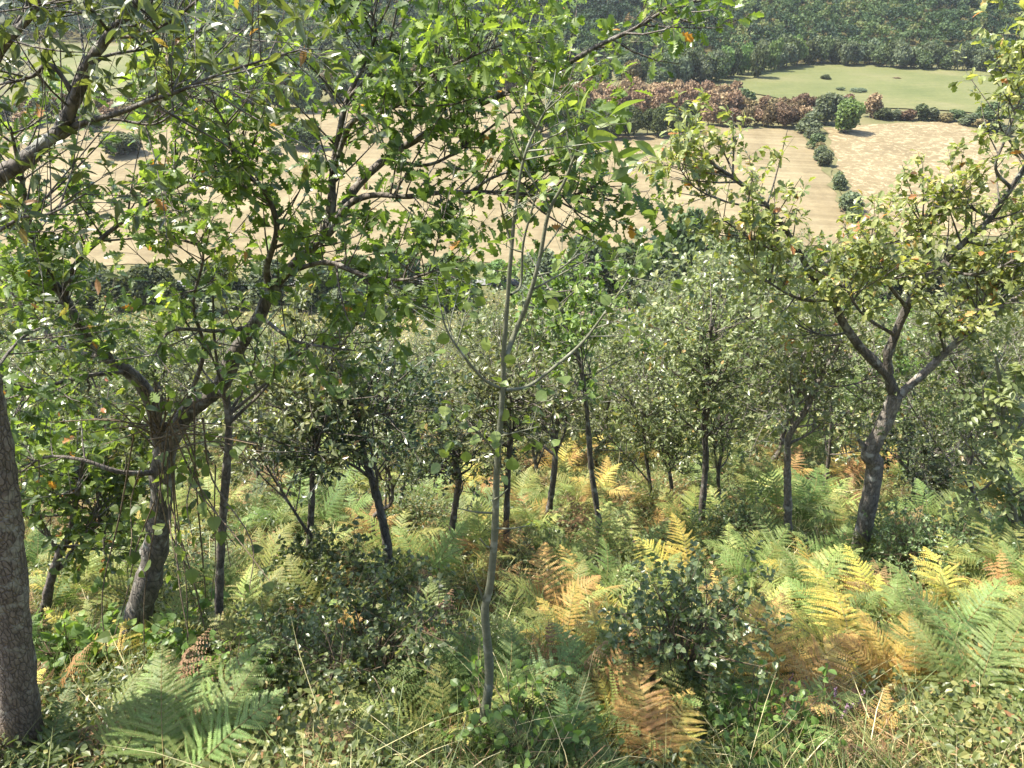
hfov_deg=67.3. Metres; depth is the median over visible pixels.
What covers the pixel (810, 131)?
boundary bush
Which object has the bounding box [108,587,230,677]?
bramble
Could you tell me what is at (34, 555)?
bracken fern
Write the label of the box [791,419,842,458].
bracken fern
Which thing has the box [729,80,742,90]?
russet tree
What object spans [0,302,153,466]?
young oak
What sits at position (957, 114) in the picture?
hedge bush
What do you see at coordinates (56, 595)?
bracken fern
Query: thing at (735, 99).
russet tree
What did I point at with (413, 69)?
valley tree
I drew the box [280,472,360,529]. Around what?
bracken fern
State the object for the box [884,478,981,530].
bracken fern
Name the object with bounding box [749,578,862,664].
bracken fern
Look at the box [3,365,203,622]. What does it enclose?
oak tree
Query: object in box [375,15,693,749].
sapling tree
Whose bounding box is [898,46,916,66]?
wood tree
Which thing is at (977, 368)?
oak tree
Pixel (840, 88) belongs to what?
field bush
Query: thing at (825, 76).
field bush
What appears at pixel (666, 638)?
bush
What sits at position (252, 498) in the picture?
bracken fern
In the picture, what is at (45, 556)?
bracken fern
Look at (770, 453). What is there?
bracken fern
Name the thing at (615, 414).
slope undergrowth
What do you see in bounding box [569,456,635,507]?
bracken fern
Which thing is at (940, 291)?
verge bush
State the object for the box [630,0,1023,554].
oak tree
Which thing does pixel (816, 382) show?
oak tree
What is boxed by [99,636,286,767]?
bracken fern
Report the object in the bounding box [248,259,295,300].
roadside tree
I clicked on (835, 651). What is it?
bracken fern
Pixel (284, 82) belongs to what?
valley tree
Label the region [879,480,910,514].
bracken fern
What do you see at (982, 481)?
bracken fern
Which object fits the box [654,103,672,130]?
evergreen oak
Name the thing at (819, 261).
roadside tree
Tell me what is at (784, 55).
wood tree
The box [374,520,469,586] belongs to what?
bracken fern
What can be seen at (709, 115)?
brown bush
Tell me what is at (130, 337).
young oak
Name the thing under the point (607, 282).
roadside tree
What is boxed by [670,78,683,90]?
russet tree
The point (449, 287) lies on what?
verge bush
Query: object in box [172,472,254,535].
bracken fern
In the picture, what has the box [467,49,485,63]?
valley tree
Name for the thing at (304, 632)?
bracken fern
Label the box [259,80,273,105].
valley tree
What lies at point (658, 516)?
bracken fern
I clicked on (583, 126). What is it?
evergreen oak
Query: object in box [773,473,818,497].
bracken fern
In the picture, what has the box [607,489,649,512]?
bracken fern
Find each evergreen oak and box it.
[526,111,544,134]
[543,103,549,128]
[547,110,564,136]
[564,109,573,132]
[571,108,587,134]
[584,113,607,130]
[604,112,624,135]
[619,105,634,134]
[624,106,645,137]
[642,108,654,133]
[649,107,669,136]
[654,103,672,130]
[668,108,686,134]
[678,101,695,126]
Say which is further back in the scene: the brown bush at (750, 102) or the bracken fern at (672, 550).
the brown bush at (750, 102)
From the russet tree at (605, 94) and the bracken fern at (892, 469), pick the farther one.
the russet tree at (605, 94)
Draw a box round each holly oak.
[191,287,487,583]
[389,383,520,549]
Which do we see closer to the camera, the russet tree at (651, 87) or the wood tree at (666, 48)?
the russet tree at (651, 87)
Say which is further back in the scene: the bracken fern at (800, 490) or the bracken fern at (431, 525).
the bracken fern at (800, 490)
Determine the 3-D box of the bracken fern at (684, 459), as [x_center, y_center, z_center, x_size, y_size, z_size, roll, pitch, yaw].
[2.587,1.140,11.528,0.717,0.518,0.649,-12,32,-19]
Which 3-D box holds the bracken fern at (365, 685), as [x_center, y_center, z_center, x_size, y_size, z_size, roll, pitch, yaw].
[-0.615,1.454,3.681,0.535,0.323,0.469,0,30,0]
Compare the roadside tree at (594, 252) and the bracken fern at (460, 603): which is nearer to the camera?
the bracken fern at (460, 603)
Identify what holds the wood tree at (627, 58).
on the valley grassland
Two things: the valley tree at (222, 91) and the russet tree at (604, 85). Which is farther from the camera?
the russet tree at (604, 85)
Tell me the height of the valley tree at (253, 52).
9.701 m
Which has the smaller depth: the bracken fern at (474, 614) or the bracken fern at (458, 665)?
the bracken fern at (458, 665)
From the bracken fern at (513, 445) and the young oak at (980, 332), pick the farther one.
the young oak at (980, 332)
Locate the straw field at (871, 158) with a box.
[823,122,1023,236]
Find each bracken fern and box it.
[0,668,45,748]
[2,685,84,767]
[23,507,46,557]
[24,502,84,548]
[24,523,60,565]
[24,525,59,580]
[29,536,115,591]
[29,541,140,611]
[29,566,93,629]
[29,591,54,641]
[32,616,49,685]
[34,605,125,685]
[37,642,97,717]
[43,599,114,655]
[60,628,255,767]
[71,527,190,620]
[81,442,136,467]
[84,657,185,767]
[93,583,208,704]
[95,525,135,569]
[99,479,147,536]
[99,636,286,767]
[133,483,228,539]
[141,470,200,498]
[162,667,289,767]
[165,538,293,620]
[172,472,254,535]
[175,422,218,462]
[178,564,319,651]
[194,599,352,708]
[206,636,233,682]
[209,455,248,476]
[212,480,271,517]
[212,524,305,602]
[226,474,282,538]
[230,521,295,567]
[236,443,267,468]
[239,467,323,527]
[242,462,292,491]
[246,497,296,530]
[261,612,353,679]
[262,718,355,767]
[279,546,375,634]
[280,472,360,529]
[285,435,335,482]
[286,518,362,547]
[288,475,356,512]
[315,491,373,527]
[317,449,370,496]
[323,466,369,496]
[331,638,434,722]
[338,502,401,546]
[340,490,387,534]
[342,652,566,764]
[343,450,403,491]
[356,589,481,710]
[357,506,445,565]
[357,580,406,619]
[364,498,443,533]
[366,491,417,514]
[370,576,456,638]
[370,628,556,747]
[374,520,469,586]
[387,622,633,767]
[395,524,447,562]
[396,451,432,472]
[400,467,453,504]
[402,571,458,616]
[406,568,445,609]
[423,538,517,583]
[427,489,512,553]
[431,501,536,578]
[433,422,476,471]
[434,615,528,692]
[438,480,490,507]
[443,463,504,498]
[443,482,511,521]
[456,598,506,619]
[460,445,504,481]
[460,584,545,641]
[465,494,522,523]
[471,550,521,598]
[480,513,526,547]
[486,436,527,459]
[487,672,638,767]
[490,461,548,491]
[490,482,552,525]
[494,542,609,640]
[498,582,616,656]
[499,466,544,509]
[501,443,545,471]
[508,622,685,760]
[510,488,563,542]
[521,485,571,510]
[521,501,657,582]
[522,497,568,526]
[523,534,607,586]
[530,619,611,708]
[531,438,598,475]
[531,545,623,620]
[542,458,594,494]
[545,535,639,608]
[548,430,569,450]
[548,470,618,512]
[550,629,696,766]
[554,484,638,542]
[559,435,600,448]
[560,441,599,470]
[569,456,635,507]
[572,426,622,469]
[573,486,634,552]
[574,599,662,680]
[577,577,652,641]
[579,427,634,461]
[584,520,670,575]
[590,621,739,725]
[600,601,684,637]
[603,655,711,767]
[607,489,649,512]
[618,440,660,464]
[620,471,700,523]
[628,611,760,696]
[631,681,738,767]
[633,433,675,461]
[633,512,709,610]
[634,552,709,611]
[638,506,681,534]
[646,624,792,686]
[651,592,834,728]
[653,610,752,680]
[655,484,710,536]
[659,506,709,548]
[660,438,714,475]
[660,665,789,767]
[661,707,709,767]
[667,456,715,486]
[688,448,723,472]
[688,462,757,506]
[691,568,737,611]
[695,485,746,534]
[697,498,764,551]
[699,634,786,684]
[702,523,809,592]
[709,440,754,475]
[714,522,766,568]
[714,544,806,597]
[714,648,873,767]
[715,580,815,623]
[717,452,764,480]
[719,431,748,450]
[722,592,861,737]
[727,479,783,523]
[729,579,827,660]
[732,470,782,497]
[733,456,838,533]
[741,503,837,567]
[749,433,778,455]
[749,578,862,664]
[751,455,798,486]
[753,440,796,456]
[758,467,854,526]
[760,532,871,593]
[762,605,831,664]
[767,444,814,478]
[770,488,818,528]
[770,538,862,621]
[772,444,816,470]
[772,695,874,767]
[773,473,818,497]
[778,639,878,698]
[782,647,882,721]
[784,576,879,629]
[789,600,864,659]
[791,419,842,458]
[792,522,876,575]
[796,558,871,661]
[797,464,860,517]
[797,557,882,606]
[807,571,858,620]
[810,544,923,636]
[811,491,897,538]
[811,619,928,712]
[813,452,884,487]
[830,471,861,496]
[832,421,868,447]
[833,683,949,767]
[837,607,934,698]
[839,444,906,479]
[840,488,889,512]
[841,431,895,463]
[842,573,982,637]
[845,497,941,559]
[846,509,901,555]
[847,560,943,609]
[853,425,906,458]
[854,607,955,688]
[861,616,909,669]
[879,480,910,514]
[879,559,1021,711]
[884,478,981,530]
[884,505,944,537]
[888,445,921,483]
[888,590,1023,752]
[888,630,1003,712]
[909,547,1023,641]
[915,528,1023,600]
[919,585,1023,673]
[921,579,1023,635]
[924,484,986,530]
[929,506,1000,539]
[930,490,988,517]
[930,502,968,535]
[942,509,1023,588]
[950,469,1013,516]
[953,463,1000,489]
[954,552,1023,607]
[957,587,1023,642]
[958,522,1023,593]
[962,449,1016,483]
[964,507,1001,549]
[974,436,1023,479]
[984,541,1023,588]
[992,626,1023,708]
[1004,443,1023,472]
[1009,460,1023,498]
[1009,463,1023,491]
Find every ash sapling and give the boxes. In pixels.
[937,337,1023,560]
[968,495,1023,554]
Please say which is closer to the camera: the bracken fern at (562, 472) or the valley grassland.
the bracken fern at (562, 472)
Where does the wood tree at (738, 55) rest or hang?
on the green meadow at (912, 87)
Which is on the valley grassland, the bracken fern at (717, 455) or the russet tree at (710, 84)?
the russet tree at (710, 84)
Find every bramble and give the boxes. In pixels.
[32,575,121,689]
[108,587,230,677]
[135,614,316,759]
[423,637,624,767]
[694,659,890,767]
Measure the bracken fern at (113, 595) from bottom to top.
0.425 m
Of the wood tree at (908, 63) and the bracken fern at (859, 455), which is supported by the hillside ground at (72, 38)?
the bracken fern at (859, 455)
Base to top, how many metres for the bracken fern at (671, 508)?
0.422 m
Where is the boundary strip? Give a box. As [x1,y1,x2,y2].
[804,136,864,229]
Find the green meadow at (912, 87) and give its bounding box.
[703,63,1023,118]
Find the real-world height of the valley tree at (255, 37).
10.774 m
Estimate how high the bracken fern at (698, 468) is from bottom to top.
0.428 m
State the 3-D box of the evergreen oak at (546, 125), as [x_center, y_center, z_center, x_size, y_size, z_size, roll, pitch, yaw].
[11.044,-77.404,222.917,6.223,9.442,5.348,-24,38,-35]
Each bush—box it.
[3,289,18,308]
[55,289,94,305]
[93,274,135,309]
[127,278,156,306]
[156,277,191,308]
[194,280,238,315]
[211,586,334,716]
[218,268,250,306]
[237,548,481,729]
[245,277,264,307]
[253,515,400,632]
[266,145,280,154]
[289,282,319,311]
[325,282,348,310]
[348,278,373,307]
[375,283,405,313]
[383,467,452,538]
[411,283,446,310]
[444,274,475,307]
[517,276,546,308]
[579,285,607,311]
[588,526,792,733]
[609,268,640,309]
[687,485,778,559]
[701,103,717,124]
[716,113,730,125]
[728,107,741,125]
[735,104,749,109]
[737,106,755,126]
[742,98,758,106]
[750,106,763,124]
[756,104,766,113]
[758,95,770,105]
[762,103,777,126]
[767,98,783,107]
[775,100,785,120]
[782,96,790,103]
[790,99,807,106]
[792,104,802,124]
[794,111,822,131]
[795,105,813,119]
[805,127,822,137]
[806,132,825,149]
[813,145,827,156]
[815,141,825,148]
[816,150,834,165]
[820,74,831,78]
[831,171,847,189]
[836,87,845,90]
[836,182,845,190]
[838,190,865,209]
[843,93,854,98]
[844,206,861,221]
[850,87,867,92]
[862,471,1023,589]
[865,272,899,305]
[873,107,892,120]
[887,431,996,505]
[889,109,901,119]
[899,109,917,120]
[914,103,929,120]
[926,282,948,303]
[927,107,939,121]
[937,112,953,122]
[949,109,967,119]
[958,113,980,125]
[971,118,991,127]
[983,121,1004,132]
[993,277,1023,307]
[999,127,1014,135]
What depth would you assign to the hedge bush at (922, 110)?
238.53 m
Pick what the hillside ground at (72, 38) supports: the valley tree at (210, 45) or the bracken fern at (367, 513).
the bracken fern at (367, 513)
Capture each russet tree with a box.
[574,86,591,107]
[586,92,602,106]
[592,84,603,94]
[599,82,611,90]
[601,92,611,102]
[605,85,617,93]
[609,96,624,104]
[618,77,632,88]
[620,91,630,102]
[624,85,635,93]
[628,89,643,106]
[631,76,641,83]
[634,81,647,92]
[637,89,650,112]
[646,83,656,93]
[646,93,657,108]
[651,91,670,108]
[653,81,668,86]
[653,86,669,95]
[659,82,672,91]
[668,95,678,108]
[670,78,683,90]
[670,87,680,94]
[674,88,687,107]
[682,97,698,115]
[683,82,697,91]
[687,79,700,88]
[687,87,700,99]
[697,94,712,118]
[701,79,714,90]
[704,89,718,96]
[710,88,720,94]
[711,83,731,92]
[712,95,720,104]
[713,92,731,113]
[721,92,743,111]
[723,89,740,94]
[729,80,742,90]
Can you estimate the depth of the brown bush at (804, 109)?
231.03 m
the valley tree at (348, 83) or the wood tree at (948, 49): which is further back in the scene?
the wood tree at (948, 49)
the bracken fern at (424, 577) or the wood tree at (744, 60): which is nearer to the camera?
the bracken fern at (424, 577)
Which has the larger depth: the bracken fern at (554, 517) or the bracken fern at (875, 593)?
the bracken fern at (554, 517)
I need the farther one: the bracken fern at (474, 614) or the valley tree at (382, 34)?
the valley tree at (382, 34)
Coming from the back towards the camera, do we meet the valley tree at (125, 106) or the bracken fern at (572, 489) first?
the valley tree at (125, 106)
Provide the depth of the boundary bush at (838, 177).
172.06 m
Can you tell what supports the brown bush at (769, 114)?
on the hillside ground at (72, 38)
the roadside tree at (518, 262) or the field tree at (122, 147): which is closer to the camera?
the roadside tree at (518, 262)
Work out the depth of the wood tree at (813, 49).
341.69 m
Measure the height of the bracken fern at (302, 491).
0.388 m
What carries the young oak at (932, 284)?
on the hillside ground at (72, 38)
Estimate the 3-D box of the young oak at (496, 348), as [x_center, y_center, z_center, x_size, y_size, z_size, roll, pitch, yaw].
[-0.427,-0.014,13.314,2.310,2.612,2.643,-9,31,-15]
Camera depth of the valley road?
126.11 m
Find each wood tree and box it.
[490,75,503,91]
[502,71,515,89]
[592,74,600,81]
[601,61,611,82]
[604,44,625,70]
[617,53,634,65]
[621,59,641,79]
[623,48,636,59]
[637,59,649,79]
[646,67,667,83]
[647,58,662,80]
[649,48,662,66]
[649,53,672,80]
[663,42,675,52]
[663,51,677,82]
[674,53,693,81]
[678,49,700,82]
[694,44,705,79]
[695,50,714,82]
[700,51,715,80]
[712,50,731,81]
[713,48,725,76]
[721,44,735,75]
[727,47,743,76]
[735,52,749,74]
[739,41,753,74]
[750,43,769,77]
[755,38,767,46]
[765,37,783,70]
[776,32,799,66]
[777,43,788,68]
[780,42,797,67]
[791,37,808,65]
[803,38,819,63]
[814,35,823,60]
[817,35,834,62]
[828,35,841,62]
[830,40,846,63]
[840,40,857,65]
[840,41,860,63]
[856,42,866,63]
[861,42,875,63]
[868,37,881,63]
[869,44,887,65]
[882,37,905,66]
[892,41,913,68]
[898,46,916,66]
[909,46,926,66]
[915,49,934,68]
[917,41,937,49]
[927,43,945,67]
[934,46,951,68]
[939,50,954,69]
[950,44,966,69]
[959,42,973,69]
[964,40,977,69]
[970,38,984,65]
[971,47,989,69]
[979,52,995,70]
[990,47,1004,71]
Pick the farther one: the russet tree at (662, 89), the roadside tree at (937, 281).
the russet tree at (662, 89)
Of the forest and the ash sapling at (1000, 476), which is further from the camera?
the forest
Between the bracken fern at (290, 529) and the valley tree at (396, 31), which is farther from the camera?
the valley tree at (396, 31)
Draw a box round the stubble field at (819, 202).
[0,96,862,265]
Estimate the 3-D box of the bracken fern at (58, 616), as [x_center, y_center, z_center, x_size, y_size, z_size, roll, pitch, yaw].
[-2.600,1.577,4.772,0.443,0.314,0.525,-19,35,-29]
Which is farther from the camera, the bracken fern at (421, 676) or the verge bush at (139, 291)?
the verge bush at (139, 291)
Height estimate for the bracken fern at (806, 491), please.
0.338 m
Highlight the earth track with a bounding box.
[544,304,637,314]
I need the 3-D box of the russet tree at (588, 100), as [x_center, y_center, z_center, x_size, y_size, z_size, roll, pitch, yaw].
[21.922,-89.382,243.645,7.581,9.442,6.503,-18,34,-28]
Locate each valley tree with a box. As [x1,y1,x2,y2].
[0,99,14,116]
[11,100,31,115]
[12,110,35,127]
[23,97,32,106]
[32,96,57,118]
[49,93,66,114]
[84,109,103,127]
[93,97,115,111]
[99,101,120,117]
[117,102,134,120]
[122,96,134,104]
[154,100,167,119]
[181,54,203,82]
[190,25,208,45]
[193,80,213,107]
[204,39,215,52]
[213,83,234,114]
[227,46,243,59]
[228,30,247,44]
[232,37,249,53]
[233,83,254,110]
[238,55,253,81]
[243,50,258,56]
[245,23,262,42]
[247,78,258,105]
[249,33,263,53]
[256,63,276,80]
[259,52,270,63]
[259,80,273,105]
[262,42,281,57]
[268,84,286,107]
[278,72,297,84]
[287,79,310,111]
[289,47,299,65]
[292,33,312,47]
[292,66,308,75]
[297,72,320,105]
[298,43,314,70]
[304,70,327,99]
[307,59,323,72]
[312,37,331,52]
[318,43,333,63]
[319,63,339,96]
[327,76,346,101]
[328,32,335,42]
[331,32,348,46]
[335,49,356,66]
[342,66,361,98]
[344,16,362,38]
[347,33,364,53]
[363,56,374,75]
[378,29,397,46]
[386,25,401,37]
[403,64,423,91]
[414,34,430,52]
[424,70,446,95]
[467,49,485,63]
[473,31,490,44]
[487,42,501,67]
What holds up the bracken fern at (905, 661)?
on the hillside ground at (72, 38)
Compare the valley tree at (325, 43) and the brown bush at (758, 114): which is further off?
the valley tree at (325, 43)
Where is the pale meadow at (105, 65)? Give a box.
[23,44,193,93]
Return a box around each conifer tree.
[576,39,582,50]
[597,48,604,62]
[615,60,623,79]
[632,42,637,56]
[636,42,643,57]
[641,49,648,60]
[648,48,651,56]
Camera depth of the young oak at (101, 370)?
21.73 m
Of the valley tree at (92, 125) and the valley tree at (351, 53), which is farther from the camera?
the valley tree at (351, 53)
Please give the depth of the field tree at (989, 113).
229.51 m
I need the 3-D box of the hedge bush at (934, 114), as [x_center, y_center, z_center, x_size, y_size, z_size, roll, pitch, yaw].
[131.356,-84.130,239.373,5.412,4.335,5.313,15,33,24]
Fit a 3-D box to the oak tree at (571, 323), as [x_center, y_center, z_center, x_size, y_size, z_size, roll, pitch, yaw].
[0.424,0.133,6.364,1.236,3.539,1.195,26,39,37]
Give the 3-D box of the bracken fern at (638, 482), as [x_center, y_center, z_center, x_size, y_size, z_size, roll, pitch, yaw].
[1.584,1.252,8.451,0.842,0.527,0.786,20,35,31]
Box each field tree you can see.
[98,130,143,154]
[282,120,323,147]
[739,88,756,99]
[774,104,796,127]
[790,93,816,106]
[812,91,847,124]
[834,96,865,132]
[864,92,883,118]
[975,101,1010,123]
[1012,87,1023,110]
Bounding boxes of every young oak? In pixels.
[0,280,31,397]
[0,284,75,372]
[0,295,29,403]
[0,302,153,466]
[0,304,60,408]
[0,310,101,427]
[1,328,26,385]
[37,348,119,421]
[63,297,129,425]
[77,302,246,440]
[81,313,129,404]
[93,291,125,393]
[102,313,170,400]
[108,367,183,414]
[113,329,199,424]
[134,317,236,396]
[144,301,246,465]
[162,315,248,454]
[177,356,234,437]
[181,319,264,398]
[209,322,304,433]
[244,348,334,449]
[245,335,286,363]
[246,319,285,366]
[247,271,406,430]
[306,317,357,345]
[340,345,424,470]
[348,292,421,401]
[386,333,449,410]
[395,332,421,354]
[404,318,468,399]
[405,338,451,388]
[423,304,472,379]
[435,260,527,464]
[435,304,533,439]
[445,315,528,409]
[450,277,626,453]
[456,300,514,353]
[461,330,612,464]
[465,304,521,400]
[522,294,615,445]
[548,351,672,466]
[574,300,751,431]
[594,286,676,423]
[594,291,648,422]
[610,225,818,472]
[615,252,715,408]
[618,310,693,423]
[635,287,669,335]
[637,211,886,450]
[638,269,700,344]
[642,280,681,312]
[672,228,802,429]
[705,302,806,440]
[731,251,881,461]
[748,254,808,421]
[761,227,822,386]
[798,260,901,449]
[835,309,945,426]
[839,294,966,398]
[847,268,916,382]
[854,281,972,423]
[873,288,969,438]
[874,286,904,331]
[880,318,1007,466]
[887,284,929,375]
[909,279,1010,392]
[923,281,1023,384]
[951,305,1023,367]
[951,319,1023,416]
[989,316,1023,437]
[1004,326,1023,396]
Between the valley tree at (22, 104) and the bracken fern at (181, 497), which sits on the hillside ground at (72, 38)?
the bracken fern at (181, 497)
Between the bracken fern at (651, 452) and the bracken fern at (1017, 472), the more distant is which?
the bracken fern at (651, 452)
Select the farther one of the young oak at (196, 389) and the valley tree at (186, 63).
the valley tree at (186, 63)
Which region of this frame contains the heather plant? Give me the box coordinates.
[829,687,864,723]
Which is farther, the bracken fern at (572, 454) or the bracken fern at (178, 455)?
the bracken fern at (178, 455)
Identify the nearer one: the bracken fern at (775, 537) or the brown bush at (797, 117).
the bracken fern at (775, 537)
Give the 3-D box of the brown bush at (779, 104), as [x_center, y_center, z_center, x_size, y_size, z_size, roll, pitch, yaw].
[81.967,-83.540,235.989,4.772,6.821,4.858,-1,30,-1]
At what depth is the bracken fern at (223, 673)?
3.41 m
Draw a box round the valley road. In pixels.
[178,279,598,285]
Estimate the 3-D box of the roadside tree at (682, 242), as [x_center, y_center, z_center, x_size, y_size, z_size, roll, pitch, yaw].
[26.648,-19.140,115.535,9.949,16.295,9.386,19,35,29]
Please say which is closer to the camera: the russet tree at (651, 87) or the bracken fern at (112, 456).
the bracken fern at (112, 456)
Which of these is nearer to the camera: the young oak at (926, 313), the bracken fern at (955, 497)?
the bracken fern at (955, 497)
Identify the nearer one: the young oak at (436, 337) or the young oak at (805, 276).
the young oak at (805, 276)
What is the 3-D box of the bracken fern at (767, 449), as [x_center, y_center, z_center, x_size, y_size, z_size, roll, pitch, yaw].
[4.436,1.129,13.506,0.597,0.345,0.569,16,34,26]
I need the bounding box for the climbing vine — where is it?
[49,369,275,663]
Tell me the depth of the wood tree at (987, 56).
323.75 m
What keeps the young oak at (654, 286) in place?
on the hillside ground at (72, 38)
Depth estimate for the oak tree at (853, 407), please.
8.29 m
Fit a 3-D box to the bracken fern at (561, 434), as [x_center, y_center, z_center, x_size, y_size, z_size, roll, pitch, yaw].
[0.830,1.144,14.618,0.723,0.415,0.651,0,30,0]
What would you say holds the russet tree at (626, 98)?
on the valley grassland
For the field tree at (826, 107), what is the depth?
231.27 m
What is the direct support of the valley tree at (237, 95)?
on the valley grassland
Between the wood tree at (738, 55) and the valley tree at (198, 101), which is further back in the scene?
the wood tree at (738, 55)
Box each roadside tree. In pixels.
[70,261,113,301]
[122,261,176,301]
[185,260,236,300]
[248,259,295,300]
[308,265,340,299]
[338,254,379,286]
[379,247,422,297]
[422,253,477,298]
[482,259,518,282]
[515,258,523,268]
[517,248,556,289]
[553,232,608,294]
[599,238,636,295]
[630,236,670,281]
[635,257,685,298]
[660,206,718,286]
[718,231,757,265]
[760,241,798,272]
[800,248,836,291]
[832,253,890,299]
[890,247,950,298]
[943,247,1005,302]
[1001,240,1023,281]
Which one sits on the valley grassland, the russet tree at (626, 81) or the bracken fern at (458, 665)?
the russet tree at (626, 81)
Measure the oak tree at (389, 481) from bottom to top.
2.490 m
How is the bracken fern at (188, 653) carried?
on the hillside ground at (72, 38)
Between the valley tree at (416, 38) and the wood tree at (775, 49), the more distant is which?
the valley tree at (416, 38)
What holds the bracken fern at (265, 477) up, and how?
on the hillside ground at (72, 38)
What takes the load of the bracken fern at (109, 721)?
on the hillside ground at (72, 38)
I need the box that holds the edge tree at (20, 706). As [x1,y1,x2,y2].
[0,0,405,763]
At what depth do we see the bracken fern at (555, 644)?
3.70 m
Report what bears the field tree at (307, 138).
on the stubble field at (819, 202)
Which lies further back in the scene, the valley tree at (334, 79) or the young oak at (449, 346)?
the valley tree at (334, 79)
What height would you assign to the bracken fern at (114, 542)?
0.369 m
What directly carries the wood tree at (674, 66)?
on the valley grassland
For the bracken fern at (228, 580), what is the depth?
4.83 m
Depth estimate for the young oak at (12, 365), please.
12.83 m
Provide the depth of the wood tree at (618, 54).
326.79 m
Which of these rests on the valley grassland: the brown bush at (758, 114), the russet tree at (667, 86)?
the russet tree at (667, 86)
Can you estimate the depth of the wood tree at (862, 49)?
342.30 m
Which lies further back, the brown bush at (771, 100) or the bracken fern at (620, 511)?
the brown bush at (771, 100)
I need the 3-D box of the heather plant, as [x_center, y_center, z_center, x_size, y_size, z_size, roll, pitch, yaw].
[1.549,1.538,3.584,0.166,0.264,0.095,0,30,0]
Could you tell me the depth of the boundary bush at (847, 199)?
157.85 m
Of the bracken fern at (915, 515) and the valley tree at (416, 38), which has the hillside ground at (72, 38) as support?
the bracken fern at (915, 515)
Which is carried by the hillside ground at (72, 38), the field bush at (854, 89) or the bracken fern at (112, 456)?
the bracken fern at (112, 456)
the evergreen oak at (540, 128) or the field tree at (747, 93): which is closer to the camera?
the evergreen oak at (540, 128)
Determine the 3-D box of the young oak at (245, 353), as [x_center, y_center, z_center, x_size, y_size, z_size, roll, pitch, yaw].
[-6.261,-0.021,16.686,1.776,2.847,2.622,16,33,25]
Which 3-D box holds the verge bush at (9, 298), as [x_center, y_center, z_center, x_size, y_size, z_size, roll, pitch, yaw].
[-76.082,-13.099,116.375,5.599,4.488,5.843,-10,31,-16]
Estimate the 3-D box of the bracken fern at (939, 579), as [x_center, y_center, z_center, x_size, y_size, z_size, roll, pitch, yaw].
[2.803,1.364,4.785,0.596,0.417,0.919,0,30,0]
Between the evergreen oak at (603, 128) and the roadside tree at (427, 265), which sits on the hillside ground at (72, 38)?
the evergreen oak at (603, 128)
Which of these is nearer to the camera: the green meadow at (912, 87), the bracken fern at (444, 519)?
the bracken fern at (444, 519)
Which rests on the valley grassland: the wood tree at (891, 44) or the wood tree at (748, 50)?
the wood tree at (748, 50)
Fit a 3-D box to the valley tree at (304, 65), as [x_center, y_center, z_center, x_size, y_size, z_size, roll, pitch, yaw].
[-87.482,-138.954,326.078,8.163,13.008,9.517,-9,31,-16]
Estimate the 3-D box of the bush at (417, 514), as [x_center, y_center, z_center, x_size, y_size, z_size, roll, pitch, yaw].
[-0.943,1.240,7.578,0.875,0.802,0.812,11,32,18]
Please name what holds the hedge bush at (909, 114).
on the valley grassland
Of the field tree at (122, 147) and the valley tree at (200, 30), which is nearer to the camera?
the field tree at (122, 147)
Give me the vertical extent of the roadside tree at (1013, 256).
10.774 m
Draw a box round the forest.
[0,0,1023,52]
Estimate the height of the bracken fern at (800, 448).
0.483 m
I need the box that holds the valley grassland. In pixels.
[0,43,1023,342]
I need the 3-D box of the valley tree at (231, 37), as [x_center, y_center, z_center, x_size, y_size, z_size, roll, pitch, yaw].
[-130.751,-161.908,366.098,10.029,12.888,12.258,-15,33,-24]
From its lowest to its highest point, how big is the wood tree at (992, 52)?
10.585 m
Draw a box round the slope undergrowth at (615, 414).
[0,295,1023,443]
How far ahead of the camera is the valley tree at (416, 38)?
353.01 m
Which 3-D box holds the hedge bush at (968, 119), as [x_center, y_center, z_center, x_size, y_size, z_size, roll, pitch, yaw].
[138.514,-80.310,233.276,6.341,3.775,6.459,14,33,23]
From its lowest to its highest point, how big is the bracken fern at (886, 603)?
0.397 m
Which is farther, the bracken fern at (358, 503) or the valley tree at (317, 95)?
the valley tree at (317, 95)
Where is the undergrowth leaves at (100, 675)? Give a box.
[0,425,1023,767]
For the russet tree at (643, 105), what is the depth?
240.59 m
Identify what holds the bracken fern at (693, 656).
on the hillside ground at (72, 38)
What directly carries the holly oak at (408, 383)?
on the hillside ground at (72, 38)
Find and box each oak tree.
[0,0,763,665]
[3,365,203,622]
[15,326,213,579]
[131,272,408,551]
[133,195,445,652]
[182,324,309,486]
[210,378,307,501]
[288,302,486,545]
[395,302,621,559]
[431,285,623,525]
[464,358,605,490]
[495,194,653,558]
[544,292,692,507]
[615,329,740,503]
[622,251,831,529]
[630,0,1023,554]
[644,317,787,504]
[702,272,954,542]
[788,307,918,507]
[833,385,993,510]
[845,270,1023,529]
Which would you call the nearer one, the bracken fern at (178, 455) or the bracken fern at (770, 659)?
the bracken fern at (770, 659)
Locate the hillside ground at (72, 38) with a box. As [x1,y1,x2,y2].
[0,0,1023,767]
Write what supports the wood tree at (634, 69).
on the valley grassland
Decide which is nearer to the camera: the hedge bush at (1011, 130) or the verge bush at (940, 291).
the verge bush at (940, 291)
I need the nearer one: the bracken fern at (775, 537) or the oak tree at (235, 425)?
the bracken fern at (775, 537)
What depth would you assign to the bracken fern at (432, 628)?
4.03 m
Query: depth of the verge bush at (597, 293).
115.46 m
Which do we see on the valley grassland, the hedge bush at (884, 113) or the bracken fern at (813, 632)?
the hedge bush at (884, 113)
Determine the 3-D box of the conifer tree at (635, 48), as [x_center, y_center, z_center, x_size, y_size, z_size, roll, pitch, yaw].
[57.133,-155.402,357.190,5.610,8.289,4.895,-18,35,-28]
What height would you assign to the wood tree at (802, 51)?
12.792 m

